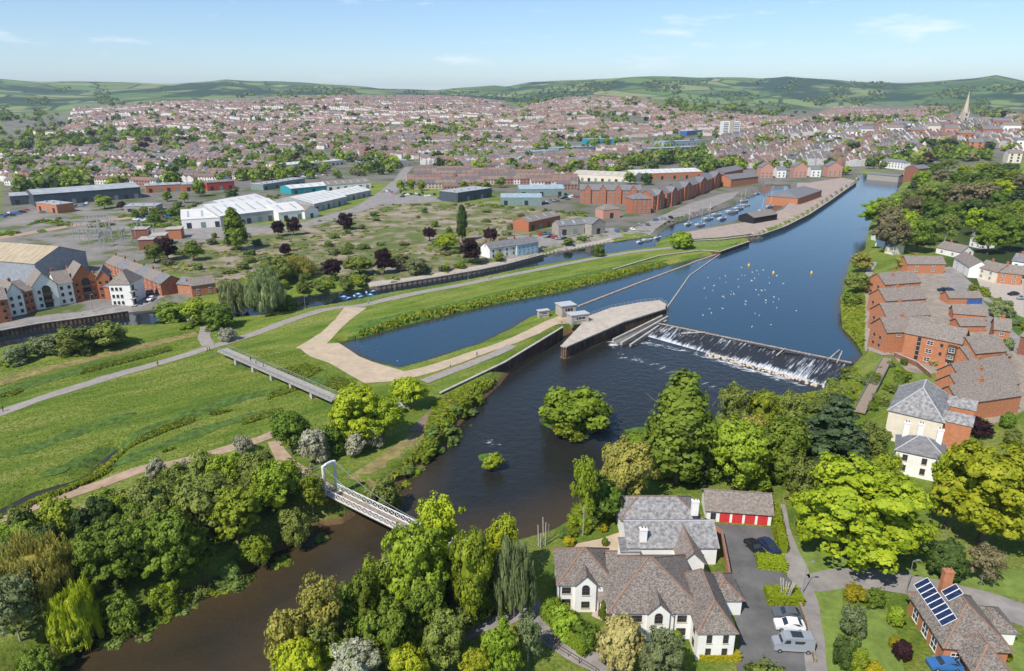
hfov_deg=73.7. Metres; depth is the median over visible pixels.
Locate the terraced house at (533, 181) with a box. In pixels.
[530,177,537,184]
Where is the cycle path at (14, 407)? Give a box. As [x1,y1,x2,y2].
[0,246,680,415]
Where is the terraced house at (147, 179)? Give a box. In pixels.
[144,176,151,183]
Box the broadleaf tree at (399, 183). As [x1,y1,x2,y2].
[396,179,404,187]
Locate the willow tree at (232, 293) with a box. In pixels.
[217,279,249,313]
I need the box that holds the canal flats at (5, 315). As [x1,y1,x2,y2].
[0,286,11,322]
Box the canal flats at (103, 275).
[95,264,111,298]
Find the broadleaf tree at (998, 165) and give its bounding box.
[988,163,1003,167]
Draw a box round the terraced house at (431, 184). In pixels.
[428,178,434,188]
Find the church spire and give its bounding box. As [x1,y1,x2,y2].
[949,91,969,121]
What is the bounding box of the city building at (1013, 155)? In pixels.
[1002,149,1022,162]
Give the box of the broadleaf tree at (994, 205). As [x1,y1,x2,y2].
[986,201,1009,213]
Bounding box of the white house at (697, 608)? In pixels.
[553,547,745,659]
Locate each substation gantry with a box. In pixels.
[69,223,84,237]
[85,220,100,237]
[85,228,101,245]
[97,234,104,248]
[98,231,105,247]
[103,219,118,235]
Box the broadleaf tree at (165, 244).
[154,237,177,259]
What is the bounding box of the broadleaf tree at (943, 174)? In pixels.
[932,168,951,185]
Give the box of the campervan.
[770,630,815,654]
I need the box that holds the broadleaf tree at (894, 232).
[877,219,914,245]
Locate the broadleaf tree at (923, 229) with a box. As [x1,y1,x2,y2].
[903,216,939,251]
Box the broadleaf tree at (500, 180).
[496,177,505,187]
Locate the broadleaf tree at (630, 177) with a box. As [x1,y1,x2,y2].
[623,171,636,184]
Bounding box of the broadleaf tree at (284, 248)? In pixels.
[279,243,291,255]
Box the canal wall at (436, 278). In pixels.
[376,254,543,289]
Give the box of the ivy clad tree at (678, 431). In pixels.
[641,368,717,483]
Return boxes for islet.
[478,453,492,460]
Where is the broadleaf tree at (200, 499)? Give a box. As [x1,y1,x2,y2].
[169,470,247,537]
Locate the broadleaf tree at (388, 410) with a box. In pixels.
[368,395,405,439]
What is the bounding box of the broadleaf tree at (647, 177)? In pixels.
[641,172,652,184]
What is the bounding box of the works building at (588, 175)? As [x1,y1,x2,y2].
[573,170,641,181]
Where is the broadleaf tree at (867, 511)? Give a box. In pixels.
[789,451,939,574]
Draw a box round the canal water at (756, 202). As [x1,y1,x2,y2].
[0,184,790,347]
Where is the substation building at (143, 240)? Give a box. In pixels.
[137,236,156,249]
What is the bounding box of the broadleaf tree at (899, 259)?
[896,255,908,265]
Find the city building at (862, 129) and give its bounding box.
[858,126,873,132]
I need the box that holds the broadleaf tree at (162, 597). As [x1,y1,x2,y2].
[147,577,180,616]
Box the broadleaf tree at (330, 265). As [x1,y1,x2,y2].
[319,258,342,274]
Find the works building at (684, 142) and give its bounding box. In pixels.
[654,139,701,146]
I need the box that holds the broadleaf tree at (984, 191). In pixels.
[970,182,1001,202]
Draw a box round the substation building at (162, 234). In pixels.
[149,232,168,239]
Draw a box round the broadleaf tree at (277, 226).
[270,220,284,235]
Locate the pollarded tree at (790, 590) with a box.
[780,577,795,595]
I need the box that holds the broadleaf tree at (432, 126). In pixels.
[422,124,439,129]
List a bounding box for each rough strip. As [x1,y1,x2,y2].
[0,346,167,393]
[0,412,136,457]
[39,446,119,476]
[111,407,278,467]
[120,394,251,448]
[135,386,287,435]
[231,363,327,384]
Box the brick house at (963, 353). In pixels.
[951,345,1012,362]
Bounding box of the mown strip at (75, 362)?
[0,332,198,384]
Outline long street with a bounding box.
[375,167,412,203]
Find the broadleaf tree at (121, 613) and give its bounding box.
[103,593,143,641]
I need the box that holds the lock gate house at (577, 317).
[566,310,589,325]
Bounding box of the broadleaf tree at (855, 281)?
[843,272,870,292]
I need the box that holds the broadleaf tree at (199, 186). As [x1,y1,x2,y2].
[190,179,205,195]
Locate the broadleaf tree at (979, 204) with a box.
[958,198,989,219]
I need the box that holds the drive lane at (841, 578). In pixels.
[780,504,1023,625]
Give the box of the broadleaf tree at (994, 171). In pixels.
[978,165,1003,179]
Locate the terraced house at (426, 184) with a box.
[421,179,427,188]
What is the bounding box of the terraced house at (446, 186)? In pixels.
[443,181,450,189]
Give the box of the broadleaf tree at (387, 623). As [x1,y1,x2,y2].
[357,595,416,668]
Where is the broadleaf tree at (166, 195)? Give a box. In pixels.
[161,191,172,200]
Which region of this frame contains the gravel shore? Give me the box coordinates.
[301,343,401,382]
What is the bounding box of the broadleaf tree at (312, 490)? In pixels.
[295,467,327,515]
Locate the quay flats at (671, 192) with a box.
[658,185,678,206]
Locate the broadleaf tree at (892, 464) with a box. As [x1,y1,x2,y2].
[870,451,903,482]
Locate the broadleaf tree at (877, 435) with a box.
[857,419,893,458]
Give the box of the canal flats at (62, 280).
[48,268,75,304]
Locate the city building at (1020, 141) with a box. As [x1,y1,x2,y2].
[1013,137,1023,150]
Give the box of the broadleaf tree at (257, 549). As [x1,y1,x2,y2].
[238,531,273,566]
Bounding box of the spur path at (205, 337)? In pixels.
[198,326,213,345]
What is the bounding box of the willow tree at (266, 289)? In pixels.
[243,261,286,313]
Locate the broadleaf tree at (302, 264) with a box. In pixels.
[278,254,317,280]
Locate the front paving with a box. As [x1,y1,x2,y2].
[592,610,613,621]
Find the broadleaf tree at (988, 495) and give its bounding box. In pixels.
[928,439,1023,542]
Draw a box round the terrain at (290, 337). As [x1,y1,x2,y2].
[0,75,1023,670]
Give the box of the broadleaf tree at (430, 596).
[403,572,447,623]
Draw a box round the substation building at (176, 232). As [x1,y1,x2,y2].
[164,226,184,238]
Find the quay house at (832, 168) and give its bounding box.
[822,161,842,176]
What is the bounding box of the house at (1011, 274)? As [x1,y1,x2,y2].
[996,261,1023,285]
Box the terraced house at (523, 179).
[520,174,526,183]
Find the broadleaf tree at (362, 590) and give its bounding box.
[344,565,380,619]
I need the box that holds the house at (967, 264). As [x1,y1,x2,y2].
[953,251,984,277]
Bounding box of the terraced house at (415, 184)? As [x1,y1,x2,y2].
[414,179,420,188]
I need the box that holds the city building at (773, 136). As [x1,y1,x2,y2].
[766,135,779,140]
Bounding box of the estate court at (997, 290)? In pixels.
[977,278,1023,316]
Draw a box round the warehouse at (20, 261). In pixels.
[0,242,88,281]
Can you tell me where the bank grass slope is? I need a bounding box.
[347,259,669,340]
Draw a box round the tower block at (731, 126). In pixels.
[719,120,739,135]
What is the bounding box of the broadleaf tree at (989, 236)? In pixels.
[968,225,1009,253]
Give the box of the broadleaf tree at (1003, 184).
[994,179,1017,192]
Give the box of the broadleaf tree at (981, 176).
[970,172,992,182]
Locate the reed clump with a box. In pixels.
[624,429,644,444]
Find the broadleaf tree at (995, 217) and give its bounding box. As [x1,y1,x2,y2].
[977,208,1011,228]
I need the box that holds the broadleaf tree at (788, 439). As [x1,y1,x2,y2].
[763,414,811,472]
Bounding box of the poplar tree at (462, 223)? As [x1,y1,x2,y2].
[456,204,467,239]
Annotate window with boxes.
[42,285,50,292]
[43,295,52,299]
[45,302,54,307]
[82,278,89,284]
[83,287,91,291]
[84,294,93,299]
[561,587,570,594]
[561,599,570,606]
[564,307,572,312]
[575,316,585,320]
[581,585,589,595]
[581,602,589,608]
[626,615,641,622]
[654,613,662,624]
[676,615,686,622]
[676,628,685,635]
[705,648,710,654]
[706,635,711,643]
[710,513,715,519]
[721,648,726,654]
[722,635,728,643]
[902,454,907,460]
[911,606,918,624]
[918,468,924,475]
[920,620,928,639]
[921,458,927,465]
[926,340,933,345]
[929,634,937,653]
[948,348,954,352]
[950,653,959,660]
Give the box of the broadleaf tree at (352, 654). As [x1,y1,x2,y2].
[326,636,381,670]
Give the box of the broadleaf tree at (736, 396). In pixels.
[716,380,751,423]
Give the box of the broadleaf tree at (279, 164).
[271,162,285,166]
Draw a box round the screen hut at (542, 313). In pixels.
[536,308,549,317]
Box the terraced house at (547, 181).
[544,177,550,184]
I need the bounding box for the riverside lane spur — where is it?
[463,608,521,640]
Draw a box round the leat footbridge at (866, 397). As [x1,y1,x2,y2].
[854,354,892,413]
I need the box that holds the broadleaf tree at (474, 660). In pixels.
[458,646,494,670]
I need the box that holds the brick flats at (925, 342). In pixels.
[902,318,969,366]
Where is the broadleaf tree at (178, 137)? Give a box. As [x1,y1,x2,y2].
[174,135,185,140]
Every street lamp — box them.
[802,561,814,593]
[906,559,920,590]
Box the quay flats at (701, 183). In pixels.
[688,175,709,196]
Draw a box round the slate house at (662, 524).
[616,495,719,570]
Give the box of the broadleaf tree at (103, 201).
[94,194,114,208]
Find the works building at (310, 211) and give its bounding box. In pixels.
[299,204,318,218]
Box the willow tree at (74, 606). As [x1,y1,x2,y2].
[43,575,105,650]
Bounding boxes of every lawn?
[692,238,741,246]
[795,540,1023,598]
[814,589,844,670]
[847,604,903,670]
[1006,641,1023,670]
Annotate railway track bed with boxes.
[0,216,144,238]
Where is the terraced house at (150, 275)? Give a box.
[143,265,160,289]
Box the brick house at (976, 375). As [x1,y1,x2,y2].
[933,365,1021,387]
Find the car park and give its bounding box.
[715,523,805,670]
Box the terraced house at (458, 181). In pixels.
[456,178,461,187]
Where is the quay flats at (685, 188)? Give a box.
[668,179,694,201]
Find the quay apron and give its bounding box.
[672,178,854,238]
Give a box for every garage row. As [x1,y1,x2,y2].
[939,291,983,303]
[948,305,987,320]
[949,318,986,331]
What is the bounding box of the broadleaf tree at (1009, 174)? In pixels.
[1001,169,1020,182]
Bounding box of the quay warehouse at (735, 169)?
[712,165,742,174]
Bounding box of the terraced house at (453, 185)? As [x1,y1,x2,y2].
[450,181,457,188]
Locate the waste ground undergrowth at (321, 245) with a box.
[156,202,605,283]
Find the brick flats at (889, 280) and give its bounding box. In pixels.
[865,269,921,292]
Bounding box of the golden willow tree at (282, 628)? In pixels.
[263,608,307,667]
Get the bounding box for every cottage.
[481,239,496,258]
[491,239,503,252]
[498,238,510,256]
[505,237,515,255]
[875,238,887,247]
[884,241,905,254]
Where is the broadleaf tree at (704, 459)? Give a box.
[691,419,725,466]
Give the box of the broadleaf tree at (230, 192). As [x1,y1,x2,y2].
[223,188,238,196]
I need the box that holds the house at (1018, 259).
[1011,251,1023,265]
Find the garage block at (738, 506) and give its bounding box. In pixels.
[700,488,774,525]
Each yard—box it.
[124,181,488,238]
[507,228,622,258]
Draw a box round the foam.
[641,342,795,383]
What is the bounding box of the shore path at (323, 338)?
[297,307,365,348]
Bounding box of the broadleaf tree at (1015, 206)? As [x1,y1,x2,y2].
[1004,199,1023,215]
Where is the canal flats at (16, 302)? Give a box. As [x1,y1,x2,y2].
[0,279,26,316]
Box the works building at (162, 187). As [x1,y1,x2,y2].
[144,182,181,192]
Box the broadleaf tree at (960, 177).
[948,170,974,183]
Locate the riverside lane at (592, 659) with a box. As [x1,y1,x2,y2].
[516,598,627,670]
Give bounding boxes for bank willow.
[363,475,403,519]
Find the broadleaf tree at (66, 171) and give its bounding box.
[60,168,80,175]
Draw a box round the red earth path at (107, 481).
[1,431,272,521]
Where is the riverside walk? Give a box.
[864,262,892,354]
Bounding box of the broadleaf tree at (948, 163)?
[936,158,959,170]
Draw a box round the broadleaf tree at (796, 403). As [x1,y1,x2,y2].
[775,388,810,419]
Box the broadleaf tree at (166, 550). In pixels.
[129,505,201,580]
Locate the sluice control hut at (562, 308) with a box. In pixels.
[555,301,576,316]
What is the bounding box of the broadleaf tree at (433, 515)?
[412,490,465,559]
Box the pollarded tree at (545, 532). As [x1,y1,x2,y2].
[542,517,548,545]
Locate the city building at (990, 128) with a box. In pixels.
[979,126,1000,132]
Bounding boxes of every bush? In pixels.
[0,518,6,532]
[0,520,31,538]
[5,518,40,536]
[6,502,38,528]
[33,513,46,527]
[35,496,76,533]
[60,653,75,665]
[69,564,108,591]
[84,486,119,515]
[95,634,126,650]
[107,563,138,582]
[112,488,138,519]
[121,503,155,538]
[131,629,152,642]
[133,622,153,634]
[141,610,163,629]
[145,456,166,479]
[155,610,175,624]
[160,259,172,265]
[160,461,189,483]
[172,250,183,254]
[175,458,188,471]
[175,592,192,608]
[175,603,194,616]
[177,467,191,484]
[184,240,198,244]
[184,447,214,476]
[187,513,203,528]
[187,599,199,608]
[189,584,208,601]
[191,262,203,270]
[206,238,217,243]
[207,589,229,596]
[208,580,225,591]
[209,574,235,591]
[217,327,237,341]
[218,559,242,583]
[221,268,237,273]
[221,581,241,591]
[223,450,242,466]
[223,574,252,592]
[231,434,253,454]
[235,262,249,269]
[237,569,246,584]
[241,570,256,585]
[242,257,256,262]
[244,272,255,277]
[247,249,254,254]
[250,238,262,246]
[255,447,272,460]
[256,493,287,515]
[257,255,272,260]
[269,641,277,670]
[270,553,293,569]
[280,279,288,287]
[285,489,296,499]
[286,457,302,477]
[295,282,303,292]
[296,428,330,463]
[298,274,308,283]
[299,282,309,292]
[305,279,318,286]
[313,284,325,289]
[313,532,329,542]
[318,276,329,283]
[319,418,347,455]
[319,633,348,670]
[321,279,332,288]
[323,241,332,246]
[326,247,340,254]
[328,233,339,238]
[329,272,337,280]
[330,591,362,637]
[334,581,346,597]
[336,582,348,594]
[337,616,356,638]
[338,280,352,286]
[339,275,347,281]
[340,247,351,253]
[341,282,348,290]
[344,242,351,247]
[344,430,365,457]
[348,273,357,281]
[348,602,379,640]
[352,274,362,285]
[355,279,365,285]
[357,243,369,248]
[361,273,367,280]
[362,552,385,601]
[363,424,384,448]
[365,559,391,604]
[369,211,377,215]
[376,241,385,245]
[380,548,394,593]
[388,629,422,669]
[391,253,408,258]
[398,242,409,245]
[398,470,405,476]
[399,603,430,644]
[400,604,424,627]
[401,480,412,487]
[401,621,427,647]
[402,463,413,474]
[408,468,420,477]
[416,465,425,470]
[418,451,430,464]
[422,207,427,212]
[422,447,436,455]
[424,428,437,440]
[424,439,435,448]
[429,424,437,429]
[431,220,437,227]
[434,429,442,439]
[437,447,445,453]
[438,265,446,270]
[439,419,451,428]
[440,251,450,255]
[442,597,479,634]
[443,424,456,433]
[443,564,458,605]
[445,226,451,232]
[445,436,454,446]
[449,248,460,253]
[449,435,459,442]
[450,404,463,414]
[453,262,465,267]
[453,428,462,436]
[457,397,467,407]
[458,409,467,418]
[459,592,486,627]
[464,393,475,402]
[465,408,477,415]
[475,395,484,406]
[476,583,494,619]
[482,451,504,469]
[485,576,508,613]
[494,252,503,260]
[500,230,512,235]
[538,596,563,617]
[548,602,582,644]
[558,526,570,538]
[563,237,573,244]
[563,535,574,546]
[567,513,581,520]
[567,515,578,528]
[568,528,576,536]
[570,504,582,516]
[570,618,601,657]
[577,236,585,239]
[578,516,587,524]
[578,522,593,533]
[580,518,593,525]
[589,516,600,526]
[595,516,607,524]
[598,523,607,531]
[600,599,605,621]
[601,537,608,545]
[603,512,612,519]
[650,462,673,480]
[670,230,693,247]
[671,630,682,638]
[680,458,711,486]
[706,459,732,482]
[742,467,771,491]
[743,654,785,670]
[762,460,772,475]
[768,461,789,483]
[768,463,788,482]
[784,468,813,489]
[832,633,861,670]
[838,604,867,638]
[843,581,867,602]
[849,647,870,670]
[862,378,879,384]
[864,658,884,670]
[866,371,882,377]
[866,587,885,608]
[867,401,874,410]
[869,375,882,383]
[869,401,879,410]
[871,392,887,406]
[873,392,889,402]
[874,395,880,404]
[880,399,888,405]
[882,382,891,391]
[886,604,906,626]
[887,360,895,366]
[887,382,902,393]
[888,635,899,646]
[891,639,912,661]
[894,370,909,382]
[899,370,912,377]
[900,358,907,365]
[928,360,938,365]
[967,283,978,290]
[971,438,983,447]
[978,286,989,295]
[999,412,1016,427]
[1002,337,1015,349]
[1002,426,1023,444]
[1005,300,1013,305]
[1007,308,1016,317]
[1007,653,1012,661]
[1011,318,1018,324]
[1018,320,1023,330]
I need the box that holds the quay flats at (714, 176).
[703,170,722,190]
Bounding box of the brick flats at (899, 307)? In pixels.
[867,299,931,328]
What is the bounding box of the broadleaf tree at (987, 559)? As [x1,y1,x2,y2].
[966,541,1009,584]
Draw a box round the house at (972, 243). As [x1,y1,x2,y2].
[969,233,994,248]
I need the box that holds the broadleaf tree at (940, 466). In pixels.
[931,445,970,525]
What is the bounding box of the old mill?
[886,379,977,452]
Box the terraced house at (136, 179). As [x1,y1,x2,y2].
[133,175,140,185]
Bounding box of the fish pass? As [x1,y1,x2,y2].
[612,315,668,346]
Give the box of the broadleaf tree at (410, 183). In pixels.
[406,179,414,187]
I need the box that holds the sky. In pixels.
[0,0,1023,89]
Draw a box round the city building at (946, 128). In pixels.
[941,125,958,132]
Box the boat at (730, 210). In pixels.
[725,209,738,212]
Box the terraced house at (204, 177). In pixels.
[201,172,208,180]
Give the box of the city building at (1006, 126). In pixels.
[1000,122,1021,129]
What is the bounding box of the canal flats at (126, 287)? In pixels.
[107,269,145,305]
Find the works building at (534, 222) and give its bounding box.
[513,210,559,231]
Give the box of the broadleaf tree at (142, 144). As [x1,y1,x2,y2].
[137,141,150,147]
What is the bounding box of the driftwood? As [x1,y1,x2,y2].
[681,330,704,333]
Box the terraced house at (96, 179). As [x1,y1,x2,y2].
[94,174,101,183]
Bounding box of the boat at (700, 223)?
[694,210,704,225]
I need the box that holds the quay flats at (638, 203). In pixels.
[625,193,651,213]
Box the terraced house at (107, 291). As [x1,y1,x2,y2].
[103,273,113,299]
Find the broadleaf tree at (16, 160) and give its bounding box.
[4,157,34,164]
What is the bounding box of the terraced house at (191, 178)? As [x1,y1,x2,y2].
[187,174,197,181]
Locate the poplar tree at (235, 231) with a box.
[222,207,251,250]
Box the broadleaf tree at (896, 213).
[869,205,906,249]
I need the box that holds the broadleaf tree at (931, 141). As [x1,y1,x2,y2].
[919,137,938,146]
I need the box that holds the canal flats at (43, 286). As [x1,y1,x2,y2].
[25,268,60,309]
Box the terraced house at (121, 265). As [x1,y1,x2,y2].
[114,255,132,274]
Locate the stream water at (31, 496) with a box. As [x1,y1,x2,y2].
[0,450,118,513]
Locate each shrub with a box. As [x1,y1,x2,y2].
[0,535,12,561]
[1,343,32,364]
[2,361,18,366]
[11,361,27,366]
[27,334,57,356]
[28,519,64,545]
[54,323,94,358]
[86,320,128,345]
[131,208,139,217]
[139,206,148,211]
[139,211,148,215]
[146,213,160,222]
[150,207,160,213]
[152,301,187,323]
[156,209,166,214]
[166,207,174,215]
[171,216,180,221]
[172,202,179,208]
[175,209,180,215]
[178,323,192,329]
[179,296,214,324]
[191,202,202,205]
[201,301,235,331]
[276,294,297,310]
[390,257,405,270]
[403,257,429,273]
[592,244,604,256]
[806,401,824,411]
[810,396,828,403]
[819,387,834,397]
[824,377,838,384]
[826,381,836,387]
[837,393,853,401]
[838,366,855,375]
[838,384,854,396]
[841,373,852,379]
[841,387,852,393]
[842,292,863,305]
[844,374,863,382]
[988,301,1010,317]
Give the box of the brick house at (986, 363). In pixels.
[934,355,1016,383]
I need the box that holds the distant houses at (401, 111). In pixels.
[0,94,1023,180]
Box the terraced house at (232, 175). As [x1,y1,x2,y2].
[230,170,234,178]
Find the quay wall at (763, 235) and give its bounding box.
[694,182,855,241]
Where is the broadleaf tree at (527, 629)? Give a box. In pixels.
[513,610,543,661]
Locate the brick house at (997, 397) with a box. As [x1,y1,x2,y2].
[941,376,1023,417]
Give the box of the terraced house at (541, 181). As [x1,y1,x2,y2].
[537,177,544,184]
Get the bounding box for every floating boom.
[578,254,716,306]
[667,254,719,307]
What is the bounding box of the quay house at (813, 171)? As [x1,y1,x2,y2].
[807,166,821,176]
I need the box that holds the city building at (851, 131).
[844,129,857,134]
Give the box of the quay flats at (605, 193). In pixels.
[580,184,641,203]
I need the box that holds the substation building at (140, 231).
[131,226,150,238]
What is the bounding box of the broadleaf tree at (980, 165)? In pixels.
[972,161,989,171]
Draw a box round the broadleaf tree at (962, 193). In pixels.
[945,182,975,206]
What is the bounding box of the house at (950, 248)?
[936,239,974,256]
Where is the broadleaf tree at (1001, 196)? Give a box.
[988,189,1014,205]
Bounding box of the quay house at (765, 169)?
[757,162,773,177]
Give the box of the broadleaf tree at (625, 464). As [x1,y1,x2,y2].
[599,433,659,494]
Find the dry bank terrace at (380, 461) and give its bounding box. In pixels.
[346,417,457,488]
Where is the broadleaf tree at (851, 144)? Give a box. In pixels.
[846,141,857,148]
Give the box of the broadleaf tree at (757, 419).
[739,411,765,427]
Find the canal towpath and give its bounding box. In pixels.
[367,238,612,286]
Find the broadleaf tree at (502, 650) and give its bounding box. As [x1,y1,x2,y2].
[480,615,524,670]
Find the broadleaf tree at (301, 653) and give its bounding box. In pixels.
[270,635,329,670]
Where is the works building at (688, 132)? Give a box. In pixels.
[679,130,701,135]
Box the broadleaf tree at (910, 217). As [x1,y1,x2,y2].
[898,208,919,228]
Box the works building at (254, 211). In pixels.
[191,198,275,226]
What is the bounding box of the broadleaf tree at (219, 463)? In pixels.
[205,454,240,485]
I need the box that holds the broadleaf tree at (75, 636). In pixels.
[47,618,94,660]
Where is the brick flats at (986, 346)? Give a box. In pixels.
[962,334,1008,357]
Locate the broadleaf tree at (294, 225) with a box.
[285,216,301,234]
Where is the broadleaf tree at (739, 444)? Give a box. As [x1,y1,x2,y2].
[704,413,771,489]
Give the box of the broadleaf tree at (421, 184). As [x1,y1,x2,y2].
[417,180,425,190]
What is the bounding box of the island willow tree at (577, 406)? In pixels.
[538,385,609,432]
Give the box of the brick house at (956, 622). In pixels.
[906,567,1020,670]
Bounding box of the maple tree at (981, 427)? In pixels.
[971,415,994,436]
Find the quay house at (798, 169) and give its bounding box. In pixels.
[789,161,807,176]
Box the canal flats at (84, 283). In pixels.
[67,260,99,301]
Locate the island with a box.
[542,421,606,432]
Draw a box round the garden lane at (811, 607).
[791,579,826,670]
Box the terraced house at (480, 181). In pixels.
[476,178,483,184]
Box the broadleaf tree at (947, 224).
[936,213,961,240]
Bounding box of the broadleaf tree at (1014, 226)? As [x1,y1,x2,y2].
[1002,216,1023,251]
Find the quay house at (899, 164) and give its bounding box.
[880,158,910,169]
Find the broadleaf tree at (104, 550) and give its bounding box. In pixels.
[71,512,145,589]
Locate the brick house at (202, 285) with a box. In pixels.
[186,275,216,296]
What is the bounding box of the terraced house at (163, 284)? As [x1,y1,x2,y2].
[151,269,179,295]
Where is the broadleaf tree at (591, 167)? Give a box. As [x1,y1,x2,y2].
[586,164,598,170]
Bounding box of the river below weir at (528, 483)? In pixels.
[52,331,826,670]
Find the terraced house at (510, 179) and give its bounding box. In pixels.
[507,174,513,183]
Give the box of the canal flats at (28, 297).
[7,277,36,313]
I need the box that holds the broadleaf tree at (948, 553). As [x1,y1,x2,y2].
[923,536,970,581]
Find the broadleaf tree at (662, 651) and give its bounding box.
[635,625,684,670]
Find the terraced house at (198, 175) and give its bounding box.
[196,172,202,180]
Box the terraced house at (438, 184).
[435,178,441,188]
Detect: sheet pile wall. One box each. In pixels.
[0,310,128,336]
[439,326,563,394]
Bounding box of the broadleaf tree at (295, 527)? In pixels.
[275,506,312,547]
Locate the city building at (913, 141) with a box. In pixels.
[905,140,919,145]
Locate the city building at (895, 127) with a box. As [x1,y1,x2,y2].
[884,125,903,130]
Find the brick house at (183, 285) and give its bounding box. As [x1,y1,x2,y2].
[176,277,191,294]
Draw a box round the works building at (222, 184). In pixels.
[203,179,234,190]
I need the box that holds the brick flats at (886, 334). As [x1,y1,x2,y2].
[867,313,930,352]
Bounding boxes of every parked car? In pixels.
[146,295,155,300]
[743,537,765,555]
[757,536,780,553]
[771,606,803,620]
[773,616,805,631]
[925,655,963,670]
[937,287,947,291]
[1007,291,1019,295]
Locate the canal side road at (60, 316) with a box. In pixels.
[0,294,166,328]
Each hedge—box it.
[539,603,592,656]
[698,649,741,662]
[755,551,788,572]
[762,583,804,606]
[771,501,788,553]
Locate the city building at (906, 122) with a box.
[892,121,913,124]
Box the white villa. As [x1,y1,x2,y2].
[894,420,946,480]
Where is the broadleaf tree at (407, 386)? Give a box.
[387,376,431,408]
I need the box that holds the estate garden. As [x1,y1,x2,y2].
[913,373,935,383]
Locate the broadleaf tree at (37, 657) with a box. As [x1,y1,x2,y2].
[13,643,60,670]
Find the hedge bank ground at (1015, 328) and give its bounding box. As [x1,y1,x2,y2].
[982,300,1023,334]
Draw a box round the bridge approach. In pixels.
[268,440,332,485]
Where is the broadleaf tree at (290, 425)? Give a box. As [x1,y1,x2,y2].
[269,411,315,454]
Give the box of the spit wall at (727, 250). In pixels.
[613,241,749,269]
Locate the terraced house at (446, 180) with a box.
[442,178,448,188]
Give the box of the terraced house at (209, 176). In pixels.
[207,172,213,179]
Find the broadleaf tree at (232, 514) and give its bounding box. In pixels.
[208,485,261,543]
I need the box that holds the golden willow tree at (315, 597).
[294,568,349,632]
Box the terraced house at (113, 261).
[105,252,123,275]
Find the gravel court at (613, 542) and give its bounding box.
[574,517,702,549]
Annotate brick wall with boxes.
[704,518,730,571]
[798,602,816,662]
[893,352,932,377]
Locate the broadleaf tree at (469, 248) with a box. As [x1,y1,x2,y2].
[459,237,481,263]
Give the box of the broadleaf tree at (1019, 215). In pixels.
[1005,212,1023,218]
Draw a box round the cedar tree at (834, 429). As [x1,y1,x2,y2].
[797,393,873,484]
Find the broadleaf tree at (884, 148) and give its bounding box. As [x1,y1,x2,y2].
[876,146,887,152]
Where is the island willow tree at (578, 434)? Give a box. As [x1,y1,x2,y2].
[551,421,588,441]
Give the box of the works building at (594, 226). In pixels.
[584,216,605,234]
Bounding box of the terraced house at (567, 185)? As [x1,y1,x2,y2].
[563,180,570,189]
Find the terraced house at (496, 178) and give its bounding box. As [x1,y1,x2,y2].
[494,176,499,184]
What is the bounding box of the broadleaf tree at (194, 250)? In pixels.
[183,245,205,259]
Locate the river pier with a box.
[560,298,666,358]
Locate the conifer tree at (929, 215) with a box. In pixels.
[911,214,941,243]
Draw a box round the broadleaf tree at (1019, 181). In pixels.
[1012,174,1023,192]
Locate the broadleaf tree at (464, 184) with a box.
[460,180,468,186]
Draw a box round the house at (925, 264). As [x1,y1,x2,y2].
[897,253,946,272]
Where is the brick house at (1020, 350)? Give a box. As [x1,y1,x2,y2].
[1017,331,1023,355]
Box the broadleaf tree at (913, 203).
[902,196,925,214]
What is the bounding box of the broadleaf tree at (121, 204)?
[116,201,125,207]
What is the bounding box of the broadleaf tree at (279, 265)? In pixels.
[258,255,293,278]
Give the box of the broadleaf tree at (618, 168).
[613,165,626,171]
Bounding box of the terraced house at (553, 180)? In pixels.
[551,177,557,183]
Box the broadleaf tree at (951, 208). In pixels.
[943,201,966,221]
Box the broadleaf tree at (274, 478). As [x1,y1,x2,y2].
[249,458,305,511]
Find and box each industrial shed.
[8,192,30,204]
[26,182,141,206]
[35,200,74,212]
[123,203,162,211]
[197,194,265,205]
[251,177,304,189]
[266,201,304,220]
[269,159,343,170]
[272,190,346,210]
[280,182,326,193]
[321,178,370,190]
[330,185,370,200]
[439,186,491,202]
[500,193,541,204]
[515,149,554,152]
[516,184,563,195]
[548,145,596,150]
[582,138,623,143]
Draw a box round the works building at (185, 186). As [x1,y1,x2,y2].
[180,182,205,191]
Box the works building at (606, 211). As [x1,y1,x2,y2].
[595,204,619,218]
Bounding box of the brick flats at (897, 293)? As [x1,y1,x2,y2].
[866,284,927,311]
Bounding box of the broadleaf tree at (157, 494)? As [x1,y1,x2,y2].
[122,474,175,530]
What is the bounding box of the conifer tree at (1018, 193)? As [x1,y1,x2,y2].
[1007,186,1023,209]
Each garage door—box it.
[719,513,729,522]
[732,513,742,523]
[744,514,755,523]
[757,515,767,524]
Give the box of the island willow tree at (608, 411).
[595,401,613,414]
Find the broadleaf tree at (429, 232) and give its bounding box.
[422,227,436,240]
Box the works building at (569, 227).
[552,218,585,235]
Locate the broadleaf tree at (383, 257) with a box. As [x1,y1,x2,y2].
[374,247,392,272]
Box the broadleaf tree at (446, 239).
[434,233,458,250]
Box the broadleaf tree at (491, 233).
[483,227,498,240]
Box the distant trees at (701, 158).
[0,78,1023,192]
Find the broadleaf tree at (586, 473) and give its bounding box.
[570,455,599,535]
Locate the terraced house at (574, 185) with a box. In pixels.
[570,179,577,189]
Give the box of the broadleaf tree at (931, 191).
[916,184,941,215]
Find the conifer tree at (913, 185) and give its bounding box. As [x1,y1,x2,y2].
[898,180,919,197]
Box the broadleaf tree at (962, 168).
[955,164,973,171]
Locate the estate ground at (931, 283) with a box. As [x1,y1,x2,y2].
[892,267,1023,433]
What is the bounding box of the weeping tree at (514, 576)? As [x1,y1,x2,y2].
[492,532,537,617]
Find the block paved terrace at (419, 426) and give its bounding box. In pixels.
[410,409,430,432]
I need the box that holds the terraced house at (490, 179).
[487,175,493,184]
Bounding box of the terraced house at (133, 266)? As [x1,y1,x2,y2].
[125,259,141,271]
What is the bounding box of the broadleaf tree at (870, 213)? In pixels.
[857,195,902,221]

